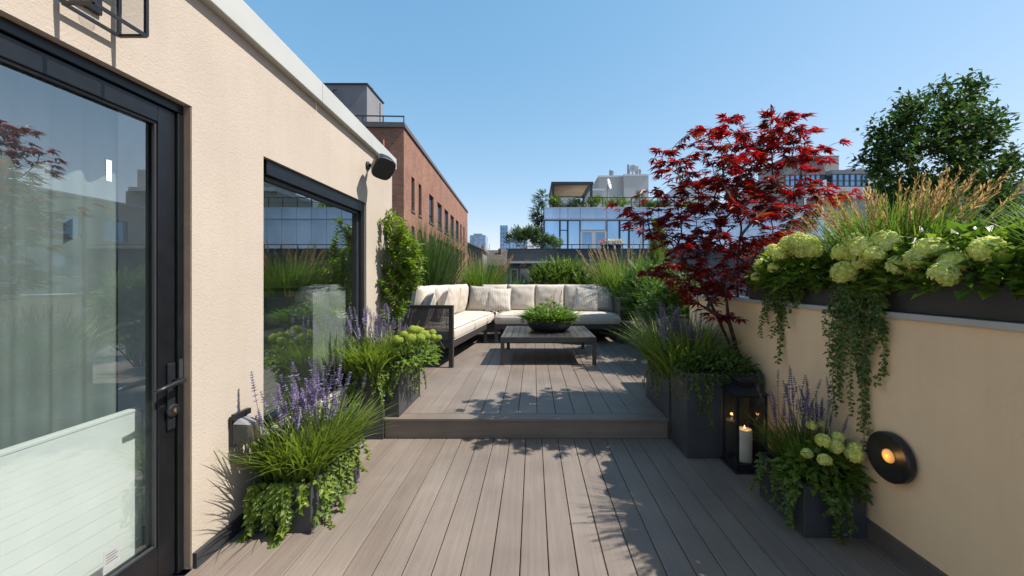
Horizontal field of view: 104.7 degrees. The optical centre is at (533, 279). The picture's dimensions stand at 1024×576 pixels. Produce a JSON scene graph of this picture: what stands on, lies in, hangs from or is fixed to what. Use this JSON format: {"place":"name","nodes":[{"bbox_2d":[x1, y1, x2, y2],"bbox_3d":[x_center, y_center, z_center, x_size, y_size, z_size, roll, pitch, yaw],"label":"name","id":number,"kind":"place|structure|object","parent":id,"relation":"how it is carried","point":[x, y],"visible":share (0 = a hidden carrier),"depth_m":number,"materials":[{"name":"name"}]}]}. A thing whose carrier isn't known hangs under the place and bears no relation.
{"place":"outdoors","nodes":[
{"label":"outdoors","id":0,"kind":"place"},
{"bbox_2d":[0,0,396,575],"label":"house","id":1,"kind":"structure","parent":0,"point":[249,144],"depth_m":2.08,"materials":[{"name":"paint"}]},
{"bbox_2d":[0,63,117,449],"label":"curtain","id":2,"kind":"object","parent":1,"relation":"hanging from","point":[58,279],"visible":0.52,"depth_m":1.59,"materials":[{"name":"fabric"}]},
{"bbox_2d":[0,406,143,575],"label":"screen panel","id":3,"kind":"object","parent":1,"relation":"attached to","point":[71,501],"visible":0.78,"depth_m":1.55,"materials":[{"name":"white frosted glass"}]},
{"bbox_2d":[0,33,186,575],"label":"door","id":4,"kind":"structure","parent":1,"relation":"in","point":[157,558],"depth_m":1.79,"materials":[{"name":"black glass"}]},
{"bbox_2d":[59,0,148,37],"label":"wall lantern","id":5,"kind":"object","parent":1,"relation":"attached to","point":[96,7],"depth_m":1.48,"materials":[{"name":"black metal"}]},
{"bbox_2d":[229,408,259,446],"bbox_3d":[-1.597,0.819,2.190,0.104,0.178,0.120,0,0,0],"label":"outlet box","id":6,"kind":"object","parent":1,"relation":"attached to","point":[242,426],"visible":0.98,"depth_m":2.15,"materials":[{"name":"black metal"}]},
{"bbox_2d":[263,286,346,414],"bbox_3d":[-2.025,0.717,3.505,0.470,1.304,0.580,0,0,0],"label":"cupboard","id":7,"kind":"object","parent":1,"relation":"on","point":[301,324],"visible":0.52,"depth_m":3.23,"materials":[{"name":"glass"}]},
{"bbox_2d":[262,159,363,438],"bbox_3d":[-1.680,0.107,3.157,0.120,1.721,1.527,0,0,0],"label":"window","id":8,"kind":"structure","parent":1,"relation":"in","point":[275,174],"depth_m":3.30,"materials":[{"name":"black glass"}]},
{"bbox_2d":[365,153,395,179],"bbox_3d":[-1.500,-1.090,3.842,0.206,0.255,0.379,0,0,-43],"label":"outdoor speaker","id":9,"kind":"object","parent":1,"relation":"attached to","point":[382,166],"visible":1,"depth_m":3.75},
{"bbox_2d":[323,83,383,121],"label":"rooftop bulkhead","id":10,"kind":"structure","parent":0,"point":[359,98],"depth_m":26.00,"materials":[{"name":"concrete"}]},
{"bbox_2d":[354,115,467,290],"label":"brick building","id":11,"kind":"structure","parent":0,"point":[420,185],"depth_m":25.02,"materials":[{"name":"brick"}]},
{"bbox_2d":[429,195,431,222],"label":"window","id":12,"kind":"structure","parent":11,"relation":"in","point":[430,198],"depth_m":29.58,"materials":[{"name":"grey glass"}]},
{"bbox_2d":[437,203,440,227],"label":"window","id":13,"kind":"structure","parent":11,"relation":"in","point":[438,206],"depth_m":32.61,"materials":[{"name":"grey glass"}]},
{"bbox_2d":[467,243,488,273],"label":"house","id":14,"kind":"structure","parent":0,"point":[474,249],"depth_m":52.00,"materials":[{"name":"concrete"}]},
{"bbox_2d":[470,234,487,249],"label":"tower","id":15,"kind":"structure","parent":0,"point":[481,238],"depth_m":420.00,"materials":[{"name":"blue glass"}]},
{"bbox_2d":[453,243,527,303],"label":"ornamental grass","id":16,"kind":"object","parent":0,"point":[480,275],"depth_m":9.11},
{"bbox_2d":[482,246,506,283],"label":"house","id":17,"kind":"structure","parent":0,"point":[495,253],"depth_m":63.14,"materials":[{"name":"concrete"}]},
{"bbox_2d":[500,225,508,249],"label":"tower","id":18,"kind":"structure","parent":0,"point":[504,229],"depth_m":400.00,"materials":[{"name":"blue glass"}]},
{"bbox_2d":[576,237,676,319],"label":"ornamental grass","id":19,"kind":"object","parent":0,"point":[609,281],"depth_m":8.44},
{"bbox_2d":[243,0,1023,249],"label":"sky","id":20,"kind":"structure","parent":0,"point":[508,100],"materials":[{"name":"blue"}]},
{"bbox_2d":[645,216,673,272],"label":"shrub","id":21,"kind":"object","parent":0,"point":[657,254],"visible":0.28,"depth_m":7.38,"materials":[{"name":"green plant"}]},
{"bbox_2d":[506,244,818,295],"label":"stone building","id":22,"kind":"structure","parent":0,"point":[520,256],"depth_m":22.00,"materials":[{"name":"stone"}]},
{"bbox_2d":[510,268,517,283],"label":"window","id":23,"kind":"structure","parent":22,"relation":"in","point":[514,271],"depth_m":22.14,"materials":[{"name":"grey glass"}]},
{"bbox_2d":[503,223,544,247],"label":"shrub","id":24,"kind":"object","parent":22,"relation":"on","point":[524,236],"visible":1,"depth_m":22.52,"materials":[{"name":"green plant"}]},
{"bbox_2d":[520,268,528,284],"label":"window","id":25,"kind":"structure","parent":22,"relation":"in","point":[523,271],"depth_m":22.14,"materials":[{"name":"grey glass"}]},
{"bbox_2d":[536,232,557,246],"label":"shrub","id":26,"kind":"object","parent":22,"relation":"on","point":[546,238],"visible":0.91,"depth_m":22.75,"materials":[{"name":"green plant"}]},
{"bbox_2d":[541,197,846,247],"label":"glass building","id":27,"kind":"structure","parent":0,"point":[581,225],"depth_m":26.01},
{"bbox_2d":[527,189,550,247],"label":"climbing plant","id":28,"kind":"object","parent":27,"relation":"attached to","point":[539,220],"visible":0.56,"depth_m":26.80,"materials":[{"name":"green plant"}]},
{"bbox_2d":[544,220,559,247],"bbox_3d":[1.235,-2.770,26.085,1.013,2.290,0.110,0,0,0],"label":"window","id":29,"kind":"structure","parent":27,"relation":"in","point":[552,227],"depth_m":26.10,"materials":[{"name":"blue glass"}]},
{"bbox_2d":[548,194,563,206],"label":"shrub","id":30,"kind":"object","parent":27,"relation":"on","point":[555,199],"visible":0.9,"depth_m":26.76,"materials":[{"name":"green plant"}]},
{"bbox_2d":[560,220,567,247],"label":"window","id":31,"kind":"structure","parent":27,"relation":"in","point":[563,223],"depth_m":26.10,"materials":[{"name":"blue glass"}]},
{"bbox_2d":[549,182,592,206],"bbox_3d":[2.663,-5.715,29.200,2.873,1.928,4.500,0,0,0],"label":"pergola","id":32,"kind":"object","parent":27,"relation":"on","point":[572,189],"visible":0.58,"depth_m":28.46,"materials":[{"name":"brown wood"}]},
{"bbox_2d":[568,220,579,247],"bbox_3d":[2.686,-2.770,26.085,0.796,2.290,0.110,0,0,0],"label":"window","id":33,"kind":"structure","parent":27,"relation":"in","point":[573,225],"depth_m":26.10,"materials":[{"name":"blue glass"}]},
{"bbox_2d":[566,197,586,206],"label":"shrub","id":34,"kind":"object","parent":27,"relation":"on","point":[578,202],"visible":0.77,"depth_m":27.04,"materials":[{"name":"green plant"}]},
{"bbox_2d":[580,231,592,247],"bbox_3d":[3.531,-2.426,26.085,0.863,1.602,0.110,0,0,0],"label":"door","id":35,"kind":"structure","parent":27,"relation":"in","point":[586,237],"depth_m":26.10,"materials":[{"name":"blue glass"}]},
{"bbox_2d":[580,220,606,230],"bbox_3d":[3.967,-3.574,26.085,1.734,0.682,0.110,0,0,0],"label":"window","id":36,"kind":"structure","parent":27,"relation":"in","point":[585,225],"depth_m":26.10,"materials":[{"name":"blue glass"}]},
{"bbox_2d":[584,193,605,206],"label":"shrub","id":37,"kind":"object","parent":27,"relation":"on","point":[595,202],"visible":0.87,"depth_m":26.87,"materials":[{"name":"green plant"}]},
{"bbox_2d":[593,231,606,247],"bbox_3d":[4.402,-2.426,26.085,0.863,1.602,0.110,0,0,0],"label":"door","id":38,"kind":"structure","parent":27,"relation":"in","point":[597,235],"depth_m":26.10,"materials":[{"name":"blue glass"}]},
{"bbox_2d":[607,220,619,247],"bbox_3d":[5.267,-2.770,26.085,0.834,2.290,0.110,0,0,0],"label":"window","id":39,"kind":"structure","parent":27,"relation":"in","point":[613,231],"depth_m":26.10,"materials":[{"name":"blue glass"}]},
{"bbox_2d":[601,195,630,206],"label":"shrub","id":40,"kind":"object","parent":27,"relation":"on","point":[619,201],"visible":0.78,"depth_m":27.25,"materials":[{"name":"green plant"}]},
{"bbox_2d":[584,174,648,206],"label":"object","id":41,"kind":"structure","parent":27,"relation":"on","point":[626,185],"depth_m":32.40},
{"bbox_2d":[620,220,628,247],"bbox_3d":[6.008,-2.770,26.085,0.616,2.290,0.110,0,0,0],"label":"window","id":42,"kind":"structure","parent":27,"relation":"in","point":[624,235],"depth_m":26.10,"materials":[{"name":"blue glass"}]},
{"bbox_2d":[629,220,642,247],"bbox_3d":[6.799,-2.770,26.085,0.933,2.290,0.110,0,0,0],"label":"window","id":43,"kind":"structure","parent":27,"relation":"in","point":[633,236],"depth_m":26.10,"materials":[{"name":"blue glass"}]},
{"bbox_2d":[630,190,644,206],"bbox_3d":[7.429,-5.519,27.625,1.366,1.537,1.318,0,0,0],"label":"conifer","id":44,"kind":"object","parent":27,"relation":"on","point":[641,195],"visible":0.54,"depth_m":27.44,"materials":[{"name":"green plant"}]},
{"bbox_2d":[643,220,652,247],"bbox_3d":[7.765,-2.770,26.085,0.968,2.290,0.110,0,0,0],"label":"window","id":45,"kind":"structure","parent":27,"relation":"in","point":[645,227],"depth_m":26.10,"materials":[{"name":"blue glass"}]},
{"bbox_2d":[641,198,657,206],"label":"shrub","id":46,"kind":"object","parent":27,"relation":"on","point":[648,204],"visible":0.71,"depth_m":27.00,"materials":[{"name":"green plant"}]},
{"bbox_2d":[950,179,1023,224],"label":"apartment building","id":47,"kind":"structure","parent":0,"point":[992,203],"depth_m":29.90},
{"bbox_3d":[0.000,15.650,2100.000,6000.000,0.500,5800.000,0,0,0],"label":"ground","id":48,"kind":"structure","parent":0,"visible":0},
{"bbox_2d":[171,438,667,575],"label":"roof terrace","id":49,"kind":"structure","parent":48,"relation":"on","point":[183,572],"depth_m":2.50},
{"bbox_2d":[518,346,555,413],"bbox_3d":[-0.750,1.340,6.838,7.300,0.176,6.525,0,0,0],"label":"deck substructure","id":50,"kind":"object","parent":49,"relation":"on","point":[536,388],"depth_m":4.57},
{"bbox_2d":[403,333,662,413],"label":"deck","id":51,"kind":"structure","parent":50,"relation":"on","point":[477,378],"depth_m":4.78,"materials":[{"name":"wood"}]},
{"bbox_2d":[386,353,419,416],"bbox_3d":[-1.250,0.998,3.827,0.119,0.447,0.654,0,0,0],"label":"planter","id":52,"kind":"object","parent":51,"relation":"on","point":[404,397],"visible":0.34,"depth_m":3.59,"materials":[{"name":"metal"}]},
{"bbox_2d":[380,352,427,405],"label":"trailing ivy","id":53,"kind":"object","parent":52,"relation":"in","point":[394,375],"visible":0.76,"depth_m":3.48,"materials":[{"name":"green plant"}]},
{"bbox_2d":[393,284,497,367],"bbox_3d":[-1.364,0.657,7.110,0.872,1.130,3.250,0,0,6],"label":"sofa","id":54,"kind":"object","parent":51,"relation":"on","point":[458,324],"visible":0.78,"depth_m":5.74,"materials":[{"name":"fabric"}]},
{"bbox_2d":[420,292,435,321],"bbox_3d":[-1.557,0.425,5.804,0.201,0.508,0.508,17,-6,-19],"label":"throw pillow","id":55,"kind":"object","parent":54,"relation":"on","point":[430,298],"visible":0.51,"depth_m":5.62,"materials":[{"name":"fabric"}]},
{"bbox_2d":[437,289,450,321],"bbox_3d":[-1.435,0.414,6.317,0.207,0.528,0.528,15,-4,-14],"label":"throw pillow","id":56,"kind":"object","parent":54,"relation":"on","point":[444,298],"visible":0.49,"depth_m":6.11,"materials":[{"name":"fabric"}]},
{"bbox_2d":[467,285,494,311],"bbox_3d":[-1.117,0.399,8.381,0.568,0.568,0.196,0,-17,16],"label":"throw pillow","id":57,"kind":"object","parent":54,"relation":"on","point":[478,299],"visible":0.94,"depth_m":8.31,"materials":[{"name":"fabric"}]},
{"bbox_2d":[384,414,667,420],"bbox_3d":[-0.063,1.234,3.528,2.494,0.024,0.138,0,0,0],"label":"step nosing","id":58,"kind":"object","parent":51,"relation":"attached to","point":[532,417],"visible":0.79,"depth_m":3.49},
{"bbox_2d":[500,326,595,364],"bbox_3d":[0.215,1.022,6.301,1.367,0.400,1.368,0,0,0],"label":"coffee table","id":59,"kind":"object","parent":51,"relation":"on","point":[582,334],"visible":0.81,"depth_m":5.71,"materials":[{"name":"wood"}]},
{"bbox_2d":[527,320,571,331],"bbox_3d":[0.262,0.733,6.420,0.748,0.178,0.748,0,0,0],"label":"planter bowl","id":60,"kind":"object","parent":59,"relation":"on","point":[542,326],"visible":0.62,"depth_m":6.12,"materials":[{"name":"metal"}]},
{"bbox_2d":[512,289,584,324],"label":"bowl plant","id":61,"kind":"object","parent":60,"relation":"in","point":[546,314],"visible":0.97,"depth_m":6.23,"materials":[{"name":"green plant"}]},
{"bbox_2d":[480,311,615,332],"bbox_3d":[0.325,1.000,9.450,4.850,0.441,0.800,0,0,0],"label":"frame","id":62,"kind":"object","parent":51,"relation":"on","point":[491,328],"depth_m":9.05,"materials":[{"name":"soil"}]},
{"bbox_2d":[522,255,600,284],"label":"shrub","id":63,"kind":"object","parent":62,"relation":"on","point":[564,272],"visible":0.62,"depth_m":9.29,"materials":[{"name":"green plant"}]},
{"bbox_2d":[579,254,616,285],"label":"shrub","id":64,"kind":"object","parent":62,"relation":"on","point":[597,266],"visible":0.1,"depth_m":9.41,"materials":[{"name":"green plant"}]},
{"bbox_2d":[482,284,622,342],"bbox_3d":[0.283,0.663,8.234,2.855,1.117,1.412,0,0,0],"label":"sofa","id":65,"kind":"object","parent":51,"relation":"on","point":[524,297],"visible":0.54,"depth_m":8.57,"materials":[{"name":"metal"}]},
{"bbox_2d":[486,288,511,310],"bbox_3d":[-0.728,0.422,8.310,0.528,0.528,0.194,3,-21,-6],"label":"throw pillow","id":66,"kind":"object","parent":65,"relation":"on","point":[498,299],"visible":0.98,"depth_m":8.23,"materials":[{"name":"fabric"}]},
{"bbox_2d":[573,287,599,310],"bbox_3d":[1.120,0.425,8.310,0.528,0.528,0.195,7,-21,6],"label":"throw pillow","id":67,"kind":"object","parent":65,"relation":"on","point":[586,299],"visible":0.97,"depth_m":8.24,"materials":[{"name":"fabric"}]},
{"bbox_2d":[589,284,612,311],"bbox_3d":[1.468,0.399,8.435,0.568,0.568,0.202,6,-18,-13],"label":"throw pillow","id":68,"kind":"object","parent":65,"relation":"on","point":[605,302],"visible":0.55,"depth_m":8.37,"materials":[{"name":"fabric"}]},
{"bbox_2d":[616,317,671,349],"bbox_3d":[2.305,1.036,7.450,0.890,0.371,2.900,0,0,0],"label":"planter","id":69,"kind":"object","parent":51,"relation":"on","point":[629,323],"visible":0.12,"depth_m":7.79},
{"bbox_2d":[613,252,698,328],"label":"shrub","id":70,"kind":"object","parent":69,"relation":"on","point":[627,289],"visible":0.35,"depth_m":6.52,"materials":[{"name":"green plant"}]},
{"bbox_3d":[-2.275,1.000,7.800,0.950,0.441,1.600,0,0,0],"label":"planter","id":71,"kind":"object","parent":51,"relation":"on","visible":0},
{"bbox_2d":[392,213,488,301],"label":"ornamental grass","id":72,"kind":"object","parent":71,"relation":"in","point":[439,267],"depth_m":7.33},
{"bbox_2d":[185,438,915,575],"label":"deck","id":73,"kind":"structure","parent":49,"relation":"on","point":[634,507],"depth_m":2.26,"materials":[{"name":"wood"}]},
{"bbox_2d":[250,440,359,532],"bbox_3d":[-1.395,1.267,2.483,0.339,0.264,0.614,0,0,0],"label":"planter","id":74,"kind":"object","parent":73,"relation":"on","point":[302,523],"visible":0.22,"depth_m":2.18,"materials":[{"name":"metal"}]},
{"bbox_2d":[205,352,398,483],"bbox_3d":[-1.377,0.847,2.451,1.087,0.731,1.305,0,0,0],"label":"lavender","id":75,"kind":"object","parent":74,"relation":"in","point":[312,447],"visible":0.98,"depth_m":2.33,"materials":[{"name":"green plant"}]},
{"bbox_2d":[236,438,371,548],"bbox_3d":[-1.256,1.261,2.388,0.403,0.311,0.829,0,0,29],"label":"trailing ivy","id":76,"kind":"object","parent":74,"relation":"in","point":[276,496],"visible":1,"depth_m":2.15,"materials":[{"name":"green plant"}]},
{"bbox_2d":[349,369,385,438],"bbox_3d":[-1.466,1.099,3.801,0.305,0.599,0.697,0,0,0],"label":"planter","id":77,"kind":"object","parent":73,"relation":"on","point":[367,390],"visible":0.16,"depth_m":3.45,"materials":[{"name":"metal"}]},
{"bbox_2d":[314,303,414,378],"bbox_3d":[-1.458,0.535,3.725,1.015,0.658,1.306,0,0,0],"label":"lavender","id":78,"kind":"object","parent":77,"relation":"in","point":[369,358],"visible":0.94,"depth_m":3.46,"materials":[{"name":"green plant"}]},
{"bbox_2d":[345,370,385,405],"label":"trailing ivy","id":79,"kind":"object","parent":77,"relation":"hanging from","point":[380,380],"visible":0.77,"depth_m":3.40,"materials":[{"name":"green plant"}]},
{"bbox_2d":[384,325,444,372],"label":"hydrangea","id":80,"kind":"object","parent":77,"relation":"in","point":[421,336],"visible":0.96,"depth_m":3.66,"materials":[{"name":"green plant"}]},
{"bbox_2d":[385,421,667,437],"bbox_3d":[-0.063,1.323,3.491,2.494,0.151,0.028,0,0,0],"label":"deck riser","id":81,"kind":"object","parent":73,"relation":"on","point":[526,429],"visible":0.86,"depth_m":3.48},
{"bbox_2d":[646,362,670,438],"bbox_3d":[1.413,1.135,3.809,0.453,0.528,0.694,0,0,0],"label":"planter","id":82,"kind":"object","parent":73,"relation":"on","point":[662,403],"visible":0.18,"depth_m":3.65,"materials":[{"name":"metal"}]},
{"bbox_2d":[641,364,671,397],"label":"trailing ivy","id":83,"kind":"object","parent":82,"relation":"in","point":[656,382],"visible":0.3,"depth_m":3.70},
{"bbox_2d":[628,258,711,338],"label":"shrub","id":84,"kind":"object","parent":82,"relation":"in","point":[668,299],"visible":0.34,"depth_m":5.34,"materials":[{"name":"green plant"}]},
{"bbox_2d":[606,301,760,377],"bbox_3d":[1.417,0.572,3.772,1.586,0.730,1.849,0,0,0],"label":"lavender","id":85,"kind":"object","parent":82,"relation":"in","point":[666,348],"visible":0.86,"depth_m":3.59,"materials":[{"name":"green plant"}]},
{"bbox_2d":[671,364,762,457],"bbox_3d":[1.500,1.069,3.263,0.600,0.659,0.355,0,0,0],"label":"planter","id":86,"kind":"object","parent":73,"relation":"on","point":[693,435],"visible":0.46,"depth_m":3.08,"materials":[{"name":"metal"}]},
{"bbox_2d":[668,346,761,384],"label":"ground cover","id":87,"kind":"object","parent":86,"relation":"in","point":[745,369],"visible":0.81,"depth_m":3.18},
{"bbox_2d":[669,368,763,426],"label":"trailing ivy","id":88,"kind":"object","parent":86,"relation":"in","point":[697,388],"visible":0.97,"depth_m":3.05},
{"bbox_2d":[604,105,863,371],"bbox_3d":[1.891,-0.423,3.675,2.403,2.441,1.223,0,0,-19],"label":"maple tree","id":89,"kind":"object","parent":86,"relation":"in","point":[744,179],"visible":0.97,"depth_m":3.50,"materials":[{"name":"red plant"}]},
{"bbox_2d":[720,376,770,473],"bbox_3d":[1.580,1.065,2.954,0.254,0.668,0.252,0,0,0],"label":"lantern","id":90,"kind":"object","parent":73,"relation":"on","point":[741,387],"visible":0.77,"depth_m":2.89,"materials":[{"name":"black metal"}]},
{"bbox_2d":[739,425,751,462],"bbox_3d":[1.580,1.222,2.954,0.104,0.265,0.104,0,0,0],"label":"candle","id":91,"kind":"object","parent":90,"relation":"on","point":[745,451],"visible":0.82,"depth_m":2.91,"materials":[{"name":"wax"}]},
{"bbox_2d":[760,452,865,537],"bbox_3d":[1.635,1.260,2.348,0.338,0.279,0.424,0,0,0],"label":"planter","id":92,"kind":"object","parent":73,"relation":"on","point":[810,521],"visible":0.43,"depth_m":2.14,"materials":[{"name":"metal"}]},
{"bbox_2d":[728,366,852,476],"bbox_3d":[1.651,0.862,2.399,0.835,0.611,0.856,0,0,0],"label":"lavender","id":93,"kind":"object","parent":92,"relation":"in","point":[803,435],"visible":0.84,"depth_m":2.42,"materials":[{"name":"green plant"}]},
{"bbox_2d":[748,452,872,545],"bbox_3d":[1.498,1.248,2.241,0.321,0.302,0.622,0,0,-38],"label":"trailing ivy","id":94,"kind":"object","parent":92,"relation":"in","point":[836,509],"visible":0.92,"depth_m":2.12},
{"bbox_2d":[769,419,876,505],"bbox_3d":[1.639,1.009,2.247,0.531,0.390,0.433,0,0,0],"label":"hydrangea","id":95,"kind":"object","parent":92,"relation":"in","point":[852,451],"visible":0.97,"depth_m":2.15,"materials":[{"name":"green plant"}]},
{"bbox_2d":[690,294,1023,575],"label":"parapet wall","id":96,"kind":"structure","parent":49,"relation":"on","point":[946,401],"depth_m":1.81,"materials":[{"name":"paint"}]},
{"bbox_2d":[749,279,873,307],"bbox_3d":[1.985,0.082,2.765,0.260,0.163,1.270,0,0,0],"label":"planter","id":97,"kind":"object","parent":96,"relation":"on","point":[821,297],"visible":0.09,"depth_m":2.64,"materials":[{"name":"metal"}]},
{"bbox_2d":[757,276,806,363],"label":"trailing ivy","id":98,"kind":"object","parent":97,"relation":"in","point":[778,297],"visible":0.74,"depth_m":2.88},
{"bbox_2d":[742,232,845,293],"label":"hydrangea","id":99,"kind":"object","parent":97,"relation":"in","point":[780,262],"visible":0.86,"depth_m":2.68,"materials":[{"name":"green plant"}]},
{"bbox_2d":[821,276,891,451],"bbox_3d":[1.806,0.452,2.214,0.169,0.961,0.448,0,0,0],"label":"trailing ivy","id":100,"kind":"object","parent":96,"relation":"hanging from","point":[879,299],"visible":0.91,"depth_m":2.18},
{"bbox_2d":[866,431,916,483],"bbox_3d":[1.802,0.895,1.990,0.054,0.244,0.244,0,0,0],"label":"round wall lamp","id":101,"kind":"object","parent":96,"relation":"attached to","point":[891,457],"visible":1,"depth_m":1.97,"materials":[{"name":"black metal"}]},
{"bbox_2d":[882,279,1023,321],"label":"planter","id":102,"kind":"object","parent":96,"relation":"on","point":[1002,304],"visible":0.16,"depth_m":1.71,"materials":[{"name":"metal"}]},
{"bbox_2d":[777,165,1023,276],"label":"ornamental grass","id":103,"kind":"object","parent":102,"relation":"in","point":[883,219],"depth_m":2.02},
{"bbox_2d":[829,216,1023,302],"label":"hydrangea","id":104,"kind":"object","parent":102,"relation":"in","point":[947,259],"visible":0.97,"depth_m":1.74,"materials":[{"name":"green plant"}]},
{"bbox_2d":[947,192,1023,265],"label":"ornamental grass","id":105,"kind":"object","parent":102,"relation":"in","point":[1017,224],"depth_m":1.54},
{"bbox_2d":[656,182,719,206],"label":"apartment building","id":106,"kind":"structure","parent":48,"relation":"on","point":[670,193],"depth_m":40.00,"materials":[{"name":"grey concrete"}]},
{"bbox_2d":[727,155,906,238],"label":"apartment building","id":107,"kind":"structure","parent":48,"relation":"on","point":[849,180],"depth_m":60.24,"materials":[{"name":"grey concrete"}]},
{"bbox_2d":[838,174,843,186],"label":"window","id":108,"kind":"structure","parent":107,"relation":"in","point":[840,176],"depth_m":60.24,"materials":[{"name":"blue glass"}]},
{"bbox_2d":[844,174,849,186],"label":"window","id":109,"kind":"structure","parent":107,"relation":"in","point":[846,176],"depth_m":60.24,"materials":[{"name":"blue glass"}]},
{"bbox_2d":[850,174,855,186],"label":"window","id":110,"kind":"structure","parent":107,"relation":"in","point":[852,176],"depth_m":60.24,"materials":[{"name":"blue glass"}]},
{"bbox_2d":[856,174,861,186],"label":"window","id":111,"kind":"structure","parent":107,"relation":"in","point":[858,176],"depth_m":60.24,"materials":[{"name":"blue glass"}]},
{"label":"neighbouring roof","id":112,"kind":"structure","parent":48,"relation":"on","visible":0},
{"bbox_2d":[847,68,1023,278],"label":"evergreen tree","id":113,"kind":"object","parent":112,"relation":"on","point":[965,150],"visible":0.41,"depth_m":5.87,"materials":[{"name":"green plant"}]},
{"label":"planter","id":114,"kind":"object","parent":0,"visible":0},
{"bbox_2d":[377,208,427,334],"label":"shrub","id":115,"kind":"object","parent":114,"relation":"in","point":[403,271],"visible":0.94,"depth_m":4.27,"materials":[{"name":"green plant"}]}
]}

